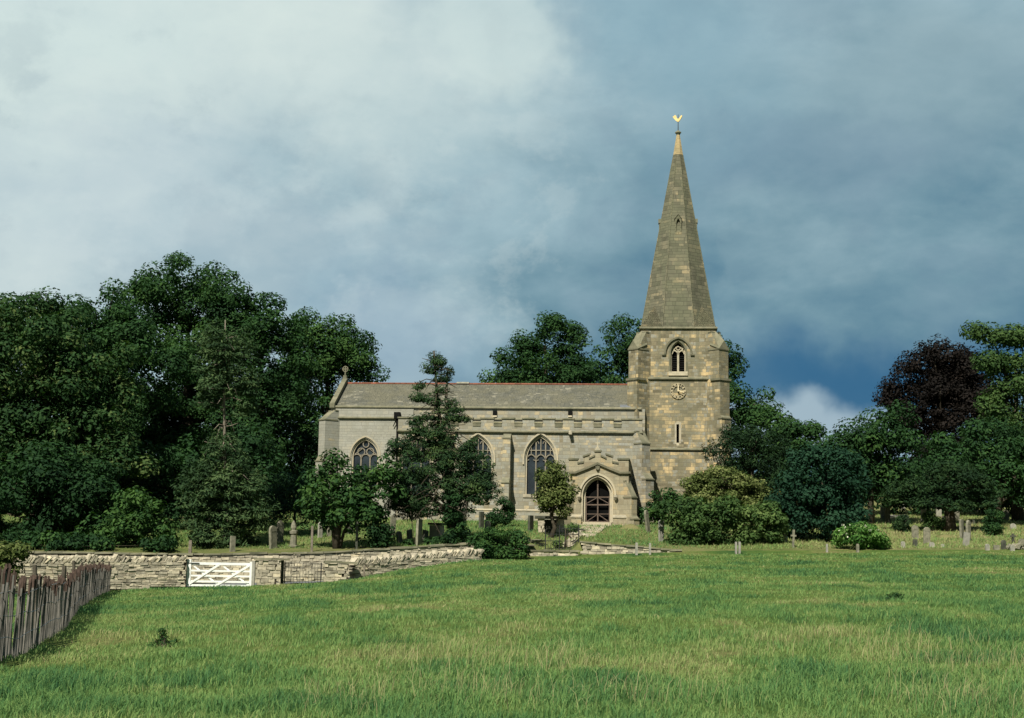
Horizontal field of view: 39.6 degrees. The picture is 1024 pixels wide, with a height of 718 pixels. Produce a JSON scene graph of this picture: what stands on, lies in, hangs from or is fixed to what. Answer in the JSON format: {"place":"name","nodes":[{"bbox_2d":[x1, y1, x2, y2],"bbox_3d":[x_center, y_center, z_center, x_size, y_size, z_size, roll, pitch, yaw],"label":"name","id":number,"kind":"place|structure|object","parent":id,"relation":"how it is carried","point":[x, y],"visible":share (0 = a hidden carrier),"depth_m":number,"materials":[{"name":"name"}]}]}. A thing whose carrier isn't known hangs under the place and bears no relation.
{"place":"outdoors","nodes":[
{"label":"outdoors","id":0,"kind":"place"},
{"bbox_2d":[0,603,1023,717],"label":"meadow grass","id":1,"kind":"structure","parent":0,"point":[51,683],"depth_m":16.31,"materials":[{"name":"plant"}]},
{"bbox_2d":[0,496,1023,717],"bbox_3d":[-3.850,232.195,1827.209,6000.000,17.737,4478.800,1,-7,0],"label":"ground","id":2,"kind":"structure","parent":0,"point":[692,550],"depth_m":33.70,"materials":[{"name":"green plant"}]},
{"bbox_2d":[0,539,34,584],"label":"leafy bush","id":3,"kind":"object","parent":2,"relation":"on","point":[12,553],"visible":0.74,"depth_m":57.29,"materials":[{"name":"green plant"}]},
{"bbox_2d":[0,561,111,660],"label":"paling fence","id":4,"kind":"object","parent":2,"relation":"on","point":[61,600],"visible":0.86,"depth_m":23.04,"materials":[{"name":"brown wood"}]},
{"bbox_2d":[0,439,127,536],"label":"broadleaf tree","id":5,"kind":"object","parent":2,"relation":"on","point":[63,493],"visible":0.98,"depth_m":80.60,"materials":[{"name":"green plant"}]},
{"bbox_2d":[0,286,160,529],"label":"broadleaf tree","id":6,"kind":"object","parent":2,"relation":"on","point":[60,357],"visible":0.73,"depth_m":86.73,"materials":[{"name":"green plant"}]},
{"bbox_2d":[0,527,177,552],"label":"leafy bush","id":7,"kind":"object","parent":2,"relation":"on","point":[76,540],"visible":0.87,"depth_m":76.00,"materials":[{"name":"green plant"}]},
{"bbox_2d":[11,554,187,593],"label":"dry stone wall","id":8,"kind":"structure","parent":2,"relation":"on","point":[129,572],"depth_m":66.83,"materials":[{"name":"stone"}]},
{"bbox_2d":[0,277,199,506],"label":"broadleaf tree","id":9,"kind":"object","parent":2,"relation":"on","point":[118,322],"visible":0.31,"depth_m":100.04,"materials":[{"name":"green plant"}]},
{"bbox_2d":[93,485,183,547],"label":"leafy bush","id":10,"kind":"object","parent":2,"relation":"on","point":[127,527],"visible":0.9,"depth_m":78.48,"materials":[{"name":"green plant"}]},
{"bbox_2d":[0,373,318,511],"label":"broadleaf tree","id":11,"kind":"object","parent":2,"relation":"on","point":[307,440],"visible":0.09,"depth_m":109.61,"materials":[{"name":"green plant"}]},
{"bbox_2d":[148,628,181,646],"bbox_3d":[-5.386,4.481,22.099,0.534,0.605,0.297,1,-7,0],"label":"thistle clump","id":12,"kind":"object","parent":2,"relation":"on","point":[162,640],"visible":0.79,"depth_m":22.09,"materials":[{"name":"green plant"}]},
{"bbox_2d":[103,250,266,512],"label":"broadleaf tree","id":13,"kind":"object","parent":2,"relation":"on","point":[150,288],"visible":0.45,"depth_m":109.86,"materials":[{"name":"green plant"}]},
{"bbox_2d":[188,540,191,552],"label":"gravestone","id":14,"kind":"object","parent":2,"relation":"on","point":[190,547],"visible":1,"depth_m":75.83,"materials":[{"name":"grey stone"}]},
{"bbox_2d":[108,422,295,528],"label":"broadleaf tree","id":15,"kind":"object","parent":2,"relation":"on","point":[151,482],"visible":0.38,"depth_m":91.11,"materials":[{"name":"green plant"}]},
{"bbox_2d":[171,317,280,548],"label":"conifer","id":16,"kind":"object","parent":2,"relation":"on","point":[212,480],"visible":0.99,"depth_m":79.57,"materials":[{"name":"green plant"}]},
{"bbox_2d":[229,536,235,551],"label":"gravestone","id":17,"kind":"object","parent":2,"relation":"on","point":[232,542],"visible":0.81,"depth_m":76.76,"materials":[{"name":"stone"}]},
{"bbox_2d":[251,561,255,585],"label":"gate post","id":18,"kind":"object","parent":2,"relation":"on","point":[253,573],"visible":0.64,"depth_m":68.26,"materials":[{"name":"wood"}]},
{"bbox_2d":[186,559,251,586],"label":"field gate","id":19,"kind":"structure","parent":18,"relation":"attached to","point":[189,581],"depth_m":68.28,"materials":[{"name":"white paint"}]},
{"bbox_2d":[202,280,323,512],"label":"broadleaf tree","id":20,"kind":"object","parent":2,"relation":"on","point":[267,331],"visible":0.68,"depth_m":108.73,"materials":[{"name":"green plant"}]},
{"bbox_2d":[182,577,349,586],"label":"lane","id":21,"kind":"structure","parent":2,"relation":"on","point":[256,584],"depth_m":72.53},
{"bbox_2d":[254,558,289,585],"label":"wall pier","id":22,"kind":"structure","parent":2,"relation":"on","point":[267,572],"depth_m":68.43,"materials":[{"name":"stone"}]},
{"bbox_2d":[269,526,276,548],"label":"gravestone","id":23,"kind":"object","parent":2,"relation":"on","point":[272,537],"visible":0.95,"depth_m":78.47,"materials":[{"name":"stone"}]},
{"bbox_2d":[20,542,535,583],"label":"retaining wall","id":24,"kind":"structure","parent":2,"relation":"on","point":[299,559],"depth_m":75.86,"materials":[{"name":"stone"}]},
{"bbox_2d":[276,521,283,542],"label":"gravestone","id":25,"kind":"object","parent":2,"relation":"on","point":[280,528],"visible":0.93,"depth_m":81.64,"materials":[{"name":"stone"}]},
{"bbox_2d":[280,560,283,583],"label":"gate post","id":26,"kind":"object","parent":2,"relation":"on","point":[282,572],"visible":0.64,"depth_m":68.90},
{"bbox_2d":[284,562,321,583],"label":"iron gate","id":27,"kind":"structure","parent":26,"relation":"attached to","point":[305,577],"depth_m":68.95,"materials":[{"name":"metal"}]},
{"bbox_2d":[260,466,316,532],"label":"conifer","id":28,"kind":"object","parent":2,"relation":"on","point":[283,500],"visible":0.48,"depth_m":86.36,"materials":[{"name":"green plant"}]},
{"bbox_2d":[289,520,297,546],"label":"stone monument","id":29,"kind":"object","parent":2,"relation":"on","point":[293,538],"visible":1,"depth_m":79.12,"materials":[{"name":"stone"}]},
{"bbox_2d":[310,526,313,551],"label":"post","id":30,"kind":"object","parent":2,"relation":"on","point":[312,529],"visible":0.93,"depth_m":76.91,"materials":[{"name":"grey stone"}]},
{"bbox_2d":[317,522,322,537],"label":"gravestone","id":31,"kind":"object","parent":2,"relation":"on","point":[320,533],"visible":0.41,"depth_m":84.14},
{"bbox_2d":[267,306,390,451],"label":"broadleaf tree","id":32,"kind":"object","parent":2,"relation":"on","point":[334,350],"visible":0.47,"depth_m":122.08,"materials":[{"name":"green plant"}]},
{"bbox_2d":[323,561,356,581],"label":"wall pier","id":33,"kind":"structure","parent":2,"relation":"on","point":[333,572],"depth_m":69.08,"materials":[{"name":"stone"}]},
{"bbox_2d":[293,447,408,548],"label":"tree","id":34,"kind":"object","parent":2,"relation":"on","point":[350,506],"visible":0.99,"depth_m":78.24,"materials":[{"name":"green plant"}]},
{"bbox_2d":[355,521,358,548],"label":"post","id":35,"kind":"object","parent":2,"relation":"on","point":[356,540],"visible":0.96,"depth_m":77.51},
{"bbox_2d":[358,521,397,547],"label":"leafy bush","id":36,"kind":"object","parent":2,"relation":"on","point":[381,535],"visible":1,"depth_m":77.72,"materials":[{"name":"green plant"}]},
{"bbox_2d":[390,515,395,534],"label":"gravestone","id":37,"kind":"object","parent":2,"relation":"on","point":[392,520],"visible":0.5,"depth_m":84.55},
{"bbox_2d":[396,531,402,542],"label":"gravestone","id":38,"kind":"object","parent":2,"relation":"on","point":[399,537],"visible":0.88,"depth_m":80.82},
{"bbox_2d":[406,529,412,540],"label":"gravestone","id":39,"kind":"object","parent":2,"relation":"on","point":[409,534],"visible":0.73,"depth_m":81.31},
{"bbox_2d":[346,548,484,578],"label":"dry stone wall","id":40,"kind":"structure","parent":2,"relation":"on","point":[386,563],"depth_m":71.97,"materials":[{"name":"stone"}]},
{"bbox_2d":[415,519,422,545],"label":"gravestone","id":41,"kind":"object","parent":2,"relation":"on","point":[419,524],"visible":0.81,"depth_m":78.99,"materials":[{"name":"stone"}]},
{"bbox_2d":[402,536,439,544],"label":"leafy bush","id":42,"kind":"object","parent":2,"relation":"on","point":[425,541],"visible":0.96,"depth_m":79.32,"materials":[{"name":"green plant"}]},
{"bbox_2d":[422,530,428,542],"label":"gravestone","id":43,"kind":"object","parent":2,"relation":"on","point":[425,533],"visible":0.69,"depth_m":80.24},
{"bbox_2d":[428,523,444,537],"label":"box tomb","id":44,"kind":"object","parent":2,"relation":"on","point":[433,531],"visible":0.64,"depth_m":81.32,"materials":[{"name":"stone"}]},
{"bbox_2d":[377,350,504,543],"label":"conifer","id":45,"kind":"object","parent":2,"relation":"on","point":[443,454],"visible":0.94,"depth_m":80.14,"materials":[{"name":"plant"}]},
{"bbox_2d":[434,486,470,543],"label":"ivy","id":46,"kind":"object","parent":45,"relation":"attached to","point":[456,517],"visible":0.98,"depth_m":79.35,"materials":[{"name":"green plant"}]},
{"bbox_2d":[479,511,483,527],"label":"gravestone","id":47,"kind":"object","parent":2,"relation":"on","point":[481,520],"visible":0.81,"depth_m":91.14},
{"bbox_2d":[485,521,490,530],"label":"gravestone","id":48,"kind":"object","parent":2,"relation":"on","point":[488,524],"visible":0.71,"depth_m":85.69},
{"bbox_2d":[483,512,497,526],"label":"leafy bush","id":49,"kind":"object","parent":2,"relation":"on","point":[491,518],"visible":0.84,"depth_m":91.20,"materials":[{"name":"green plant"}]},
{"bbox_2d":[464,526,530,559],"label":"round bush","id":50,"kind":"object","parent":2,"relation":"on","point":[491,542],"visible":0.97,"depth_m":76.58,"materials":[{"name":"green plant"}]},
{"bbox_2d":[492,496,516,525],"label":"clipped bush","id":51,"kind":"object","parent":2,"relation":"on","point":[507,509],"visible":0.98,"depth_m":92.26,"materials":[{"name":"green plant"}]},
{"bbox_2d":[1,505,1023,549],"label":"churchyard grass","id":52,"kind":"structure","parent":2,"relation":"on","point":[1007,534],"depth_m":87.02,"materials":[{"name":"plant"}]},
{"bbox_2d":[315,115,732,525],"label":"church","id":53,"kind":"structure","parent":2,"relation":"on","point":[654,423],"depth_m":102.62,"materials":[{"name":"stone"}]},
{"bbox_2d":[349,436,380,486],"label":"chancel window","id":54,"kind":"structure","parent":53,"relation":"in","point":[365,451],"depth_m":103.88,"materials":[{"name":"stone"}]},
{"bbox_2d":[398,435,432,493],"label":"aisle window","id":55,"kind":"structure","parent":53,"relation":"in","point":[424,463],"depth_m":100.79,"materials":[{"name":"stone"}]},
{"bbox_2d":[460,433,494,495],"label":"aisle window","id":56,"kind":"structure","parent":53,"relation":"in","point":[483,445],"depth_m":100.37,"materials":[{"name":"stone"}]},
{"bbox_2d":[522,433,557,496],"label":"aisle window","id":57,"kind":"structure","parent":53,"relation":"in","point":[540,450],"depth_m":99.93,"materials":[{"name":"stone"}]},
{"bbox_2d":[528,515,533,530],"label":"gravestone","id":58,"kind":"object","parent":2,"relation":"on","point":[530,521],"visible":0.81,"depth_m":88.68,"materials":[{"name":"stone"}]},
{"bbox_2d":[528,539,546,545],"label":"retaining wall","id":59,"kind":"structure","parent":2,"relation":"on","point":[539,542],"depth_m":82.43,"materials":[{"name":"stone"}]},
{"bbox_2d":[477,310,604,382],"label":"broadleaf tree","id":60,"kind":"object","parent":2,"relation":"on","point":[537,368],"visible":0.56,"depth_m":128.09,"materials":[{"name":"green plant"}]},
{"bbox_2d":[535,516,566,532],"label":"table tomb","id":61,"kind":"object","parent":2,"relation":"on","point":[543,524],"visible":0.6,"depth_m":88.93,"materials":[{"name":"stone"}]},
{"bbox_2d":[530,549,579,555],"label":"kerb wall","id":62,"kind":"structure","parent":2,"relation":"on","point":[560,553],"depth_m":79.39,"materials":[{"name":"stone"}]},
{"bbox_2d":[530,459,580,537],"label":"tree","id":63,"kind":"object","parent":2,"relation":"on","point":[555,488],"visible":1,"depth_m":86.89,"materials":[{"name":"green plant"}]},
{"bbox_2d":[545,524,578,549],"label":"railings","id":64,"kind":"object","parent":2,"relation":"on","point":[559,534],"visible":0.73,"depth_m":80.95,"materials":[{"name":"black metal"}]},
{"bbox_2d":[552,522,577,547],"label":"leafy bush","id":65,"kind":"object","parent":2,"relation":"on","point":[575,527],"visible":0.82,"depth_m":81.81,"materials":[{"name":"green plant"}]},
{"bbox_2d":[568,530,587,538],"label":"rubble heap","id":66,"kind":"object","parent":2,"relation":"on","point":[580,534],"visible":0.75,"depth_m":83.26,"materials":[{"name":"stone"}]},
{"bbox_2d":[620,524,639,528],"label":"grave mound","id":67,"kind":"object","parent":2,"relation":"on","point":[630,526],"visible":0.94,"depth_m":90.60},
{"bbox_2d":[580,541,681,553],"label":"retaining wall","id":68,"kind":"structure","parent":2,"relation":"on","point":[587,548],"depth_m":80.18,"materials":[{"name":"stone"}]},
{"bbox_2d":[635,543,637,554],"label":"post","id":69,"kind":"object","parent":2,"relation":"on","point":[636,548],"visible":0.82,"depth_m":79.15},
{"bbox_2d":[644,510,650,532],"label":"gravestone","id":70,"kind":"object","parent":2,"relation":"on","point":[646,519],"visible":0.94,"depth_m":88.55,"materials":[{"name":"stone"}]},
{"bbox_2d":[637,487,683,524],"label":"leafy bush","id":71,"kind":"object","parent":2,"relation":"on","point":[651,504],"visible":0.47,"depth_m":95.37,"materials":[{"name":"green plant"}]},
{"bbox_2d":[658,520,663,541],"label":"gravestone","id":72,"kind":"object","parent":2,"relation":"on","point":[660,530],"visible":0.77,"depth_m":84.39,"materials":[{"name":"stone"}]},
{"bbox_2d":[579,313,749,387],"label":"broadleaf tree","id":73,"kind":"object","parent":2,"relation":"on","point":[618,364],"visible":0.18,"depth_m":126.40,"materials":[{"name":"green plant"}]},
{"bbox_2d":[653,494,743,544],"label":"bush","id":74,"kind":"object","parent":2,"relation":"on","point":[694,527],"visible":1,"depth_m":83.06,"materials":[{"name":"green plant"}]},
{"bbox_2d":[678,465,772,516],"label":"bush","id":75,"kind":"object","parent":2,"relation":"on","point":[745,489],"visible":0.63,"depth_m":92.07,"materials":[{"name":"green plant"}]},
{"bbox_2d":[700,421,797,524],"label":"yew tree","id":76,"kind":"object","parent":2,"relation":"on","point":[737,435],"visible":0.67,"depth_m":96.46,"materials":[{"name":"green plant"}]},
{"bbox_2d":[730,379,784,477],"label":"broadleaf tree","id":77,"kind":"object","parent":2,"relation":"on","point":[754,412],"visible":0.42,"depth_m":117.95,"materials":[{"name":"green plant"}]},
{"bbox_2d":[724,500,792,544],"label":"bush","id":78,"kind":"object","parent":2,"relation":"on","point":[772,525],"visible":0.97,"depth_m":83.31,"materials":[{"name":"green plant"}]},
{"bbox_2d":[763,475,797,504],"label":"tree","id":79,"kind":"object","parent":2,"relation":"on","point":[780,488],"visible":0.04,"depth_m":89.71,"materials":[{"name":"green plant"}]},
{"bbox_2d":[791,530,795,547],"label":"gravestone","id":80,"kind":"object","parent":2,"relation":"on","point":[793,535],"visible":0.91,"depth_m":81.40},
{"bbox_2d":[763,410,827,484],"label":"broadleaf tree","id":81,"kind":"object","parent":2,"relation":"on","point":[797,431],"visible":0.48,"depth_m":113.44,"materials":[{"name":"green plant"}]},
{"bbox_2d":[765,439,875,539],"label":"yew tree","id":82,"kind":"object","parent":2,"relation":"on","point":[828,490],"visible":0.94,"depth_m":85.72,"materials":[{"name":"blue plant"}]},
{"bbox_2d":[830,521,891,548],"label":"flowering bush","id":83,"kind":"object","parent":2,"relation":"on","point":[859,534],"visible":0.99,"depth_m":80.50,"materials":[{"name":"green plant"}]},
{"bbox_2d":[813,399,944,523],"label":"broadleaf tree","id":84,"kind":"object","parent":2,"relation":"on","point":[866,441],"visible":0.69,"depth_m":103.24,"materials":[{"name":"green plant"}]},
{"bbox_2d":[880,506,884,519],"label":"gravestone","id":85,"kind":"object","parent":2,"relation":"on","point":[882,513],"visible":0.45,"depth_m":107.93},
{"bbox_2d":[885,506,890,522],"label":"gravestone","id":86,"kind":"object","parent":2,"relation":"on","point":[887,516],"visible":0.77,"depth_m":104.33,"materials":[{"name":"stone"}]},
{"bbox_2d":[886,592,904,598],"bbox_3d":[9.226,5.850,34.310,0.482,0.475,0.311,-2,-8,20],"label":"thistle clump","id":87,"kind":"object","parent":2,"relation":"on","point":[896,595],"visible":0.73,"depth_m":34.27,"materials":[{"name":"green plant"}]},
{"bbox_2d":[891,514,912,531],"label":"clipped bush","id":88,"kind":"object","parent":2,"relation":"on","point":[898,525],"visible":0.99,"depth_m":95.24,"materials":[{"name":"green plant"}]},
{"bbox_2d":[911,525,918,538],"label":"gravestone","id":89,"kind":"object","parent":2,"relation":"on","point":[915,530],"visible":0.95,"depth_m":88.94,"materials":[{"name":"stone"}]},
{"bbox_2d":[912,539,917,546],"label":"gravestone","id":90,"kind":"object","parent":2,"relation":"on","point":[915,541],"visible":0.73,"depth_m":82.75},
{"bbox_2d":[824,456,1023,514],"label":"broadleaf tree","id":91,"kind":"object","parent":2,"relation":"on","point":[1005,504],"visible":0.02,"depth_m":114.86,"materials":[{"name":"green plant"}]},
{"bbox_2d":[923,527,929,542],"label":"gravestone","id":92,"kind":"object","parent":2,"relation":"on","point":[926,534],"visible":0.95,"depth_m":85.24,"materials":[{"name":"stone"}]},
{"bbox_2d":[920,511,945,530],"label":"clipped bush","id":93,"kind":"object","parent":2,"relation":"on","point":[931,520],"visible":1,"depth_m":96.29,"materials":[{"name":"green plant"}]},
{"bbox_2d":[936,509,941,515],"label":"gravestone","id":94,"kind":"object","parent":2,"relation":"on","point":[938,512],"visible":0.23,"depth_m":112.38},
{"bbox_2d":[871,334,1009,465],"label":"copper beech","id":95,"kind":"object","parent":2,"relation":"on","point":[942,383],"visible":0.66,"depth_m":123.49,"materials":[{"name":"purple plant"}]},
{"bbox_2d":[876,457,1008,530],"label":"yew tree","id":96,"kind":"object","parent":2,"relation":"on","point":[956,491],"visible":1,"depth_m":95.92,"materials":[{"name":"green plant"}]},
{"bbox_2d":[937,534,954,538],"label":"grave mound","id":97,"kind":"object","parent":2,"relation":"on","point":[945,536],"visible":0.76,"depth_m":89.38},
{"bbox_2d":[959,519,963,538],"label":"gravestone","id":98,"kind":"object","parent":2,"relation":"on","point":[961,527],"visible":0.81,"depth_m":89.20,"materials":[{"name":"stone"}]},
{"bbox_2d":[963,532,969,545],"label":"gravestone","id":99,"kind":"object","parent":2,"relation":"on","point":[966,538],"visible":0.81,"depth_m":83.00,"materials":[{"name":"stone"}]},
{"bbox_2d":[966,520,970,539],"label":"gravestone","id":100,"kind":"object","parent":2,"relation":"on","point":[968,525],"visible":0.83,"depth_m":86.52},
{"bbox_2d":[921,415,1023,522],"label":"broadleaf tree","id":101,"kind":"object","parent":2,"relation":"on","point":[1002,455],"visible":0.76,"depth_m":102.55,"materials":[{"name":"green plant"}]},
{"bbox_2d":[958,320,1023,520],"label":"broadleaf tree","id":102,"kind":"object","parent":2,"relation":"on","point":[999,365],"visible":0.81,"depth_m":108.37,"materials":[{"name":"green plant"}]},
{"bbox_2d":[981,508,1004,535],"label":"clipped bush","id":103,"kind":"object","parent":2,"relation":"on","point":[993,525],"visible":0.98,"depth_m":92.28,"materials":[{"name":"green plant"}]},
{"bbox_2d":[1001,540,1005,548],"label":"gravestone","id":104,"kind":"object","parent":2,"relation":"on","point":[1003,544],"visible":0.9,"depth_m":80.47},
{"bbox_2d":[1003,510,1008,519],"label":"gravestone","id":105,"kind":"object","parent":2,"relation":"on","point":[1006,512],"visible":0.69,"depth_m":108.73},
{"bbox_2d":[1006,542,1023,549],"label":"rubble heap","id":106,"kind":"object","parent":2,"relation":"on","point":[1017,546],"visible":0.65,"depth_m":80.14,"materials":[{"name":"stone"}]},
{"bbox_2d":[0,0,1023,471],"label":"sky","id":107,"kind":"structure","parent":0,"point":[443,176],"materials":[{"name":"blue"}]},
{"bbox_2d":[563,526,606,546],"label":"path","id":108,"kind":"structure","parent":0,"point":[575,539],"depth_m":87.31,"materials":[{"name":"stone"}]},
{"bbox_2d":[231,617,1023,717],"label":"dry grass","id":109,"kind":"structure","parent":0,"point":[634,696],"depth_m":17.03,"materials":[{"name":"plant"}]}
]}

